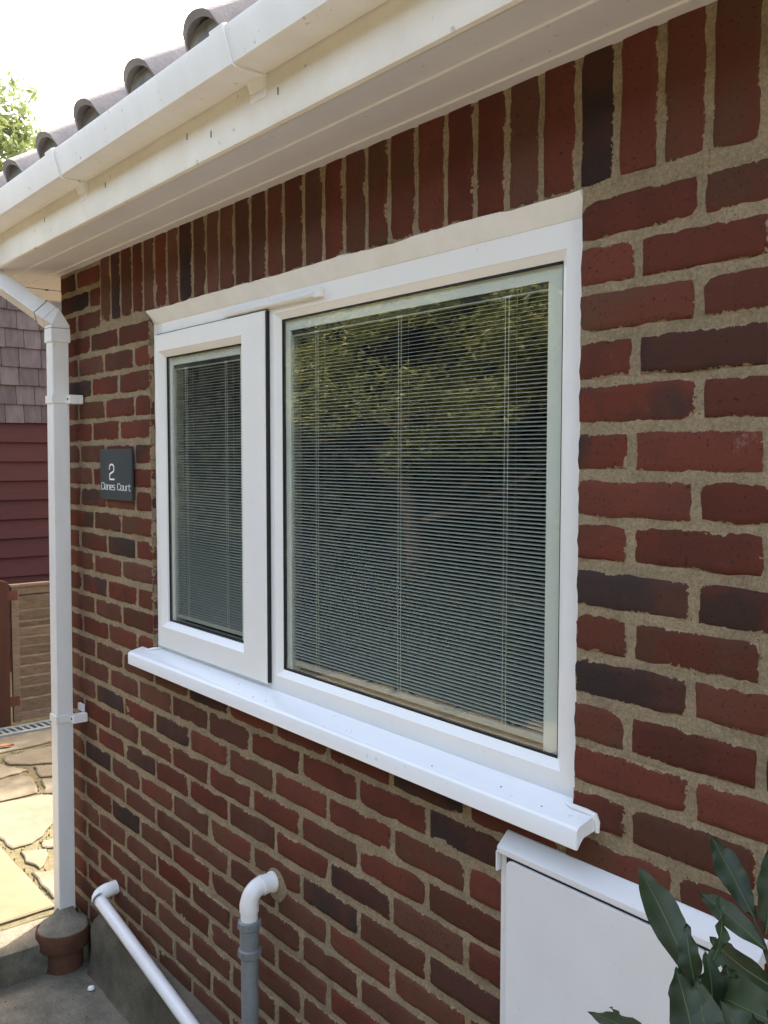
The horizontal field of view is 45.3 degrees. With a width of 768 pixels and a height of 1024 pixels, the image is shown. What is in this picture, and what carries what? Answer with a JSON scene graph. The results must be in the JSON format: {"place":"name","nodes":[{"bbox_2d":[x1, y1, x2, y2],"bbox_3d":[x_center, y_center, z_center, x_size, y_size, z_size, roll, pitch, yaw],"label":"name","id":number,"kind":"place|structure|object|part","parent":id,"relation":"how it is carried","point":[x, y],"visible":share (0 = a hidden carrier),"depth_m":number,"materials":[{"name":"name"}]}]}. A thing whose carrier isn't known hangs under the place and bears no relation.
{"place":"outdoors","nodes":[
{"label":"outdoors","id":0,"kind":"place"},
{"bbox_2d":[0,672,76,930],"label":"patio","id":1,"kind":"structure","parent":0,"point":[26,815],"depth_m":4.12,"materials":[{"name":"stone"}]},
{"bbox_2d":[0,580,10,727],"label":"gate post","id":2,"kind":"object","parent":1,"relation":"on","point":[5,710],"visible":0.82,"depth_m":5.60,"materials":[{"name":"brown wood"}]},
{"bbox_2d":[8,581,50,722],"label":"garden gate","id":3,"kind":"structure","parent":2,"relation":"attached to","point":[30,698],"depth_m":5.76,"materials":[{"name":"brown wood"}]},
{"bbox_2d":[0,743,13,746],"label":"fallen leaf","id":4,"kind":"object","parent":1,"relation":"on","point":[6,744],"visible":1,"depth_m":5.26,"materials":[{"name":"orange plant"}]},
{"bbox_2d":[0,719,51,739],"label":"drain channel","id":5,"kind":"object","parent":1,"relation":"on","point":[21,729],"visible":0.13,"depth_m":5.59,"materials":[{"name":"plastic"}]},
{"bbox_2d":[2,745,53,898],"bbox_3d":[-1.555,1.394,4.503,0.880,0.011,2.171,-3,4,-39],"label":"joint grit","id":6,"kind":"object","parent":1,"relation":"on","point":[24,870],"visible":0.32,"depth_m":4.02,"materials":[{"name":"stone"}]},
{"bbox_2d":[2,908,90,941],"bbox_3d":[-2.123,1.374,6.284,9.900,0.138,5.692,-3,4,-39],"label":"patio bed","id":7,"kind":"object","parent":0,"point":[40,918],"depth_m":3.35,"materials":[{"name":"concrete"}]},
{"bbox_2d":[0,957,129,1023],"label":"concrete path","id":8,"kind":"structure","parent":0,"point":[69,998],"depth_m":3.00,"materials":[{"name":"grey concrete"}]},
{"bbox_2d":[0,916,88,988],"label":"step","id":9,"kind":"object","parent":8,"relation":"on","point":[22,958],"visible":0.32,"depth_m":3.14,"materials":[{"name":"concrete"}]},
{"bbox_2d":[35,906,89,975],"bbox_3d":[-1.125,1.506,3.224,0.180,0.182,0.180,-3,4,-39],"label":"clay drain","id":10,"kind":"object","parent":8,"relation":"on","point":[62,936],"visible":0.99,"depth_m":3.17,"materials":[{"name":"ceramic"}]},
{"bbox_2d":[87,985,94,990],"bbox_3d":[-0.978,1.589,3.071,0.023,0.014,0.024,-3,4,-39],"label":"pebble","id":11,"kind":"object","parent":8,"relation":"on","point":[91,987],"visible":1,"depth_m":3.07,"materials":[{"name":"white stone"}]},
{"bbox_2d":[0,0,767,1023],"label":"brick house","id":12,"kind":"structure","parent":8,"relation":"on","point":[418,362],"depth_m":1.91,"materials":[{"name":"brick"}]},
{"bbox_2d":[0,270,87,910],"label":"downpipe","id":13,"kind":"object","parent":12,"relation":"attached to","point":[48,317],"visible":0.98,"depth_m":3.21,"materials":[{"name":"plastic"}]},
{"bbox_2d":[100,449,133,500],"bbox_3d":[-0.865,-0.121,2.974,0.009,0.165,0.250,-3,4,-39],"label":"house sign","id":14,"kind":"object","parent":12,"relation":"attached to","point":[116,474],"visible":1,"depth_m":2.96,"materials":[{"name":"stone"}]},
{"bbox_2d":[91,880,199,1023],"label":"waste pipe","id":15,"kind":"object","parent":12,"relation":"attached to","point":[160,983],"visible":1,"depth_m":2.83,"materials":[{"name":"white plastic"}]},
{"bbox_2d":[0,0,387,233],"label":"gutter","id":16,"kind":"object","parent":12,"relation":"attached to","point":[252,46],"visible":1,"depth_m":1.92,"materials":[{"name":"plastic"}]},
{"bbox_2d":[237,868,286,1023],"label":"waste pipe","id":17,"kind":"object","parent":12,"relation":"attached to","point":[271,881],"visible":1,"depth_m":2.28,"materials":[{"name":"grey plastic"}]},
{"bbox_2d":[128,189,599,850],"bbox_3d":[-0.182,-0.032,2.186,0.141,1.085,1.761,-3,4,-39],"label":"window","id":18,"kind":"structure","parent":12,"relation":"in","point":[522,777],"depth_m":1.98,"materials":[{"name":"white plastic"}]},
{"bbox_2d":[496,829,767,1023],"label":"meter cabinet","id":19,"kind":"object","parent":12,"relation":"attached to","point":[579,939],"visible":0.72,"depth_m":1.54,"materials":[{"name":"white plastic"}]},
{"bbox_3d":[0.360,0.923,1.506,0.007,0.574,0.436,-3,4,-39],"label":"cabinet door","id":20,"kind":"part","parent":19,"relation":"part of","materials":[{"name":"white plastic"}]},
{"bbox_2d":[587,834,767,1023],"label":"laurel shrub","id":21,"kind":"object","parent":8,"relation":"on","point":[734,990],"visible":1,"depth_m":1.08,"materials":[{"name":"green plant"}]},
{"bbox_2d":[0,0,221,160],"label":"sky","id":22,"kind":"structure","parent":0,"point":[69,51],"materials":[{"name":"white"}]},
{"label":"ground","id":23,"kind":"structure","parent":0,"visible":0},
{"bbox_2d":[0,70,44,171],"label":"garden tree","id":24,"kind":"object","parent":23,"relation":"on","point":[17,143],"visible":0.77,"depth_m":11.66,"materials":[{"name":"green plant"}]},
{"bbox_2d":[0,296,60,671],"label":"neighbour house","id":25,"kind":"structure","parent":23,"relation":"on","point":[24,530],"depth_m":7.12,"materials":[{"name":"red painted wood siding"},{"name":"grey shingle"}]}
]}

